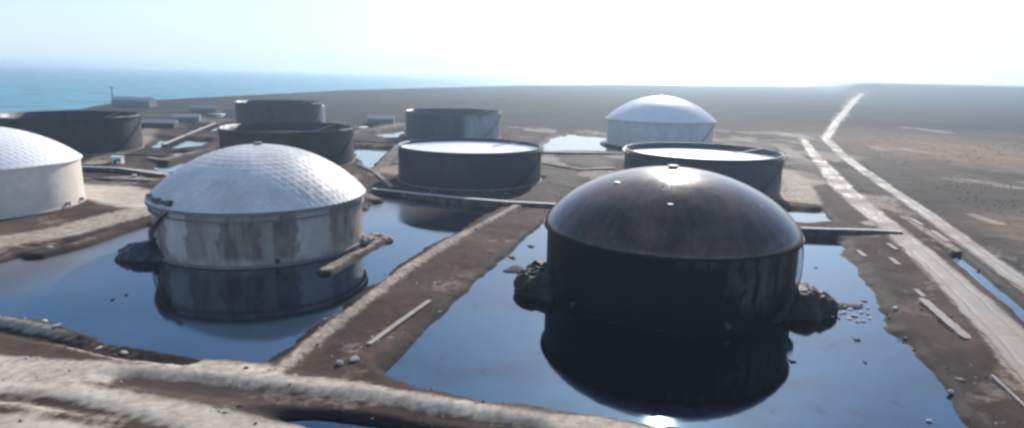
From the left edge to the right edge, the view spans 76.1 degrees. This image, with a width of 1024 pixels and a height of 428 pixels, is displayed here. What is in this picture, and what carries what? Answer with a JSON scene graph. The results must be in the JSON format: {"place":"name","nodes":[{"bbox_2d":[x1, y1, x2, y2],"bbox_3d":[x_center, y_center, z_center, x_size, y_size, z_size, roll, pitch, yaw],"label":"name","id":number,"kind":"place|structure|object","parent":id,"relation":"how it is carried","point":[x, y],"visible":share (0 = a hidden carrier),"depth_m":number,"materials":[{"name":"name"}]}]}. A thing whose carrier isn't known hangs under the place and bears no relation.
{"place":"outdoors","nodes":[
{"label":"outdoors","id":0,"kind":"place"},
{"bbox_2d":[152,140,162,147],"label":"pond","id":1,"kind":"structure","parent":0,"point":[158,145],"depth_m":424.30,"materials":[{"name":"liquid"}]},
{"bbox_2d":[165,152,183,154],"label":"pond","id":2,"kind":"structure","parent":0,"point":[174,153],"depth_m":386.52,"materials":[{"name":"liquid"}]},
{"bbox_2d":[153,155,201,172],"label":"pond","id":3,"kind":"structure","parent":0,"point":[168,168],"depth_m":335.50,"materials":[{"name":"liquid"}]},
{"bbox_2d":[162,138,209,148],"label":"pond","id":4,"kind":"structure","parent":0,"point":[185,143],"depth_m":439.63,"materials":[{"name":"liquid"}]},
{"bbox_2d":[187,126,218,130],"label":"pond","id":5,"kind":"structure","parent":0,"point":[193,128],"depth_m":550.04,"materials":[{"name":"liquid"}]},
{"bbox_2d":[204,113,225,117],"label":"pond","id":6,"kind":"structure","parent":0,"point":[215,115],"depth_m":702.50,"materials":[{"name":"liquid"}]},
{"bbox_2d":[0,198,495,362],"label":"pond","id":7,"kind":"structure","parent":0,"point":[260,315],"depth_m":148.73,"materials":[{"name":"liquid"}]},
{"bbox_2d":[283,418,388,427],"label":"pond","id":8,"kind":"structure","parent":0,"point":[316,423],"depth_m":94.59,"materials":[{"name":"liquid"}]},
{"bbox_2d":[358,125,372,127],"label":"pond","id":9,"kind":"structure","parent":0,"point":[365,126],"depth_m":601.91,"materials":[{"name":"liquid"}]},
{"bbox_2d":[353,147,389,167],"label":"pond","id":10,"kind":"structure","parent":0,"point":[369,157],"depth_m":400.75,"materials":[{"name":"liquid"}]},
{"bbox_2d":[370,130,403,136],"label":"pond","id":11,"kind":"structure","parent":0,"point":[396,133],"depth_m":537.54,"materials":[{"name":"liquid"}]},
{"bbox_2d":[0,64,832,112],"bbox_3d":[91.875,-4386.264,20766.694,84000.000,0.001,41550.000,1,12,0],"label":"sea","id":12,"kind":"structure","parent":0,"point":[26,88],"depth_m":2898.62,"materials":[{"name":"liquid"}]},
{"bbox_2d":[0,64,1023,427],"bbox_3d":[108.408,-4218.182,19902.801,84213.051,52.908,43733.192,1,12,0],"label":"ground","id":13,"kind":"structure","parent":0,"point":[944,126],"depth_m":200.65,"materials":[{"name":"soil"}]},
{"bbox_2d":[0,127,86,219],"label":"dome roof tank","id":14,"kind":"object","parent":13,"relation":"on","point":[39,174],"visible":0.97,"depth_m":218.13,"materials":[{"name":"metal"}]},
{"bbox_2d":[50,323,62,327],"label":"rubble lump","id":15,"kind":"object","parent":13,"relation":"on","point":[56,325],"visible":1,"depth_m":122.90,"materials":[{"name":"grey stone"}]},
{"bbox_2d":[0,110,143,154],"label":"open top tank","id":16,"kind":"object","parent":13,"relation":"on","point":[92,132],"visible":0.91,"depth_m":366.56,"materials":[{"name":"grey metal"}]},
{"bbox_2d":[83,175,150,181],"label":"pipe run","id":17,"kind":"object","parent":13,"relation":"on","point":[130,180],"visible":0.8,"depth_m":282.01,"materials":[{"name":"metal"}]},
{"bbox_2d":[111,155,124,163],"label":"pump hut","id":18,"kind":"object","parent":13,"relation":"on","point":[117,159],"visible":0.94,"depth_m":331.41,"materials":[{"name":"white paint"}]},
{"bbox_2d":[81,166,164,175],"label":"pipe","id":19,"kind":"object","parent":13,"relation":"on","point":[128,170],"depth_m":306.73,"materials":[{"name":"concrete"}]},
{"bbox_2d":[93,153,164,156],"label":"pipe run","id":20,"kind":"object","parent":13,"relation":"on","point":[130,154],"visible":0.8,"depth_m":361.40,"materials":[{"name":"metal"}]},
{"bbox_2d":[111,96,156,106],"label":"shed","id":21,"kind":"structure","parent":13,"relation":"on","point":[133,101],"depth_m":795.23,"materials":[{"name":"grey metal"}]},
{"bbox_2d":[114,240,164,262],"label":"mud mound","id":22,"kind":"object","parent":13,"relation":"on","point":[145,251],"visible":0.56,"depth_m":172.00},
{"bbox_2d":[141,119,178,127],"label":"shed","id":23,"kind":"structure","parent":13,"relation":"on","point":[159,123],"depth_m":526.80,"materials":[{"name":"grey metal"}]},
{"bbox_2d":[171,114,200,121],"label":"shed","id":24,"kind":"structure","parent":13,"relation":"on","point":[187,117],"depth_m":586.79,"materials":[{"name":"grey metal"}]},
{"bbox_2d":[161,123,216,146],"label":"pipe run","id":25,"kind":"object","parent":13,"relation":"on","point":[171,142],"visible":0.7,"depth_m":460.82,"materials":[{"name":"metal"}]},
{"bbox_2d":[189,105,220,112],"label":"shed","id":26,"kind":"structure","parent":13,"relation":"on","point":[204,109],"depth_m":724.15,"materials":[{"name":"grey metal"}]},
{"bbox_2d":[144,142,365,268],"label":"dome roof tank","id":27,"kind":"object","parent":13,"relation":"on","point":[256,205],"visible":0.99,"depth_m":170.22,"materials":[{"name":"grey metal"}]},
{"bbox_2d":[233,100,322,123],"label":"open top tank","id":28,"kind":"object","parent":13,"relation":"on","point":[251,111],"visible":0.84,"depth_m":540.75,"materials":[{"name":"grey metal"}]},
{"bbox_2d":[216,122,354,165],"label":"open top tank","id":29,"kind":"object","parent":13,"relation":"on","point":[332,142],"visible":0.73,"depth_m":334.15,"materials":[{"name":"grey metal"}]},
{"bbox_2d":[322,105,324,122],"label":"silo","id":30,"kind":"object","parent":13,"relation":"on","point":[323,116],"visible":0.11,"depth_m":612.85,"materials":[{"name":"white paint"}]},
{"bbox_2d":[350,356,358,361],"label":"rubble lump","id":31,"kind":"object","parent":13,"relation":"on","point":[354,359],"visible":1,"depth_m":110.41,"materials":[{"name":"grey stone"}]},
{"bbox_2d":[355,163,394,187],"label":"pipe run","id":32,"kind":"object","parent":13,"relation":"on","point":[388,183],"visible":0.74,"depth_m":310.46,"materials":[{"name":"metal"}]},
{"bbox_2d":[359,232,393,244],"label":"mud mound","id":33,"kind":"object","parent":13,"relation":"on","point":[369,238],"visible":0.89,"depth_m":195.89,"materials":[{"name":"soil"}]},
{"bbox_2d":[353,140,405,142],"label":"pipe run","id":34,"kind":"object","parent":13,"relation":"on","point":[379,141],"visible":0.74,"depth_m":455.72,"materials":[{"name":"metal"}]},
{"bbox_2d":[367,115,394,123],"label":"shed","id":35,"kind":"structure","parent":13,"relation":"on","point":[374,119],"depth_m":618.20,"materials":[{"name":"grey metal"}]},
{"bbox_2d":[366,300,431,344],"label":"concrete kerb","id":36,"kind":"structure","parent":13,"relation":"on","point":[375,339],"depth_m":128.35,"materials":[{"name":"grey concrete"}]},
{"bbox_2d":[404,108,501,138],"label":"open top tank","id":37,"kind":"object","parent":13,"relation":"on","point":[426,123],"visible":0.94,"depth_m":479.25,"materials":[{"name":"grey metal"}]},
{"bbox_2d":[371,188,555,208],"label":"pipe","id":38,"kind":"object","parent":13,"relation":"on","point":[456,200],"depth_m":253.47,"materials":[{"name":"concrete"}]},
{"bbox_2d":[396,138,545,190],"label":"open top tank","id":39,"kind":"object","parent":13,"relation":"on","point":[471,164],"visible":0.98,"depth_m":281.65,"materials":[{"name":"grey metal"}]},
{"bbox_2d":[5,177,1023,426],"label":"loose stones","id":40,"kind":"object","parent":13,"relation":"on","point":[517,265],"visible":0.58,"depth_m":124.61,"materials":[{"name":"grey stone"}]},
{"bbox_2d":[513,260,555,300],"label":"mud mound","id":41,"kind":"object","parent":13,"relation":"on","point":[534,279],"visible":0.67,"depth_m":151.01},
{"bbox_2d":[541,163,614,169],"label":"pipe run","id":42,"kind":"object","parent":13,"relation":"on","point":[577,168],"visible":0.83,"depth_m":346.32,"materials":[{"name":"metal"}]},
{"bbox_2d":[541,152,622,154],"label":"pipe","id":43,"kind":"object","parent":13,"relation":"on","point":[604,153],"depth_m":412.07,"materials":[{"name":"metal"}]},
{"bbox_2d":[605,95,715,146],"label":"dome roof tank","id":44,"kind":"object","parent":13,"relation":"on","point":[660,118],"visible":0.95,"depth_m":455.15,"materials":[{"name":"metal"}]},
{"bbox_2d":[544,164,804,333],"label":"dome roof tank","id":45,"kind":"object","parent":13,"relation":"on","point":[670,248],"visible":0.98,"depth_m":133.57,"materials":[{"name":"metal"}]},
{"bbox_2d":[623,142,789,199],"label":"open top tank","id":46,"kind":"object","parent":13,"relation":"on","point":[760,169],"visible":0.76,"depth_m":272.64,"materials":[{"name":"grey metal"}]},
{"bbox_2d":[784,282,838,322],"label":"mud mound","id":47,"kind":"object","parent":13,"relation":"on","point":[812,303],"visible":0.45,"depth_m":140.74,"materials":[{"name":"grey soil"}]},
{"bbox_2d":[800,227,902,236],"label":"bund wall","id":48,"kind":"structure","parent":13,"relation":"on","point":[813,231],"depth_m":213.44,"materials":[{"name":"concrete"}]},
{"bbox_2d":[855,250,866,256],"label":"concrete slab","id":49,"kind":"structure","parent":13,"relation":"on","point":[860,252],"depth_m":188.39,"materials":[{"name":"grey concrete"}]},
{"bbox_2d":[886,243,897,249],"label":"concrete slab","id":50,"kind":"structure","parent":13,"relation":"on","point":[889,245],"depth_m":195.52,"materials":[{"name":"grey concrete"}]},
{"bbox_2d":[888,257,899,264],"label":"concrete slab","id":51,"kind":"structure","parent":13,"relation":"on","point":[894,261],"depth_m":182.10,"materials":[{"name":"grey concrete"}]},
{"bbox_2d":[908,218,923,225],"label":"concrete slab","id":52,"kind":"structure","parent":13,"relation":"on","point":[916,221],"depth_m":231.23,"materials":[{"name":"grey concrete"}]},
{"bbox_2d":[914,289,925,297],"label":"concrete slab","id":53,"kind":"structure","parent":13,"relation":"on","point":[920,294],"depth_m":154.45,"materials":[{"name":"grey concrete"}]},
{"bbox_2d":[847,136,1023,215],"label":"scrub","id":54,"kind":"object","parent":13,"relation":"on","point":[972,161],"visible":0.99,"depth_m":420.73,"materials":[{"name":"brown plant"}]},
{"bbox_2d":[930,230,949,241],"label":"concrete slab","id":55,"kind":"structure","parent":13,"relation":"on","point":[940,236],"depth_m":209.66,"materials":[{"name":"grey concrete"}]},
{"bbox_2d":[918,298,971,339],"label":"concrete slab","id":56,"kind":"structure","parent":13,"relation":"on","point":[944,320],"depth_m":137.02,"materials":[{"name":"grey concrete"}]},
{"bbox_2d":[990,374,1023,407],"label":"concrete slab","id":57,"kind":"structure","parent":13,"relation":"on","point":[995,380],"depth_m":105.91,"materials":[{"name":"grey concrete"}]},
{"bbox_2d":[0,0,1023,84],"label":"sky","id":58,"kind":"structure","parent":0,"point":[911,41],"materials":[{"name":"white"}]},
{"bbox_2d":[543,134,622,150],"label":"pond","id":59,"kind":"structure","parent":0,"point":[573,142],"depth_m":486.85,"materials":[{"name":"liquid"}]},
{"bbox_2d":[385,223,967,427],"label":"pond","id":60,"kind":"structure","parent":0,"point":[491,336],"depth_m":116.20,"materials":[{"name":"liquid"}]},
{"bbox_2d":[786,210,830,222],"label":"pond","id":61,"kind":"structure","parent":0,"point":[808,216],"depth_m":245.46,"materials":[{"name":"liquid"}]},
{"bbox_2d":[800,138,1023,381],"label":"dirt road","id":62,"kind":"structure","parent":0,"point":[993,324],"depth_m":160.50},
{"bbox_2d":[820,93,1023,289],"bbox_3d":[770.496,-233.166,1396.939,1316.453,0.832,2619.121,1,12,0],"label":"dirt road","id":63,"kind":"structure","parent":0,"point":[1004,270],"depth_m":242.30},
{"bbox_2d":[948,254,1023,321],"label":"channel water","id":64,"kind":"structure","parent":0,"point":[999,294],"depth_m":162.85,"materials":[{"name":"blue liquid"}]}
]}

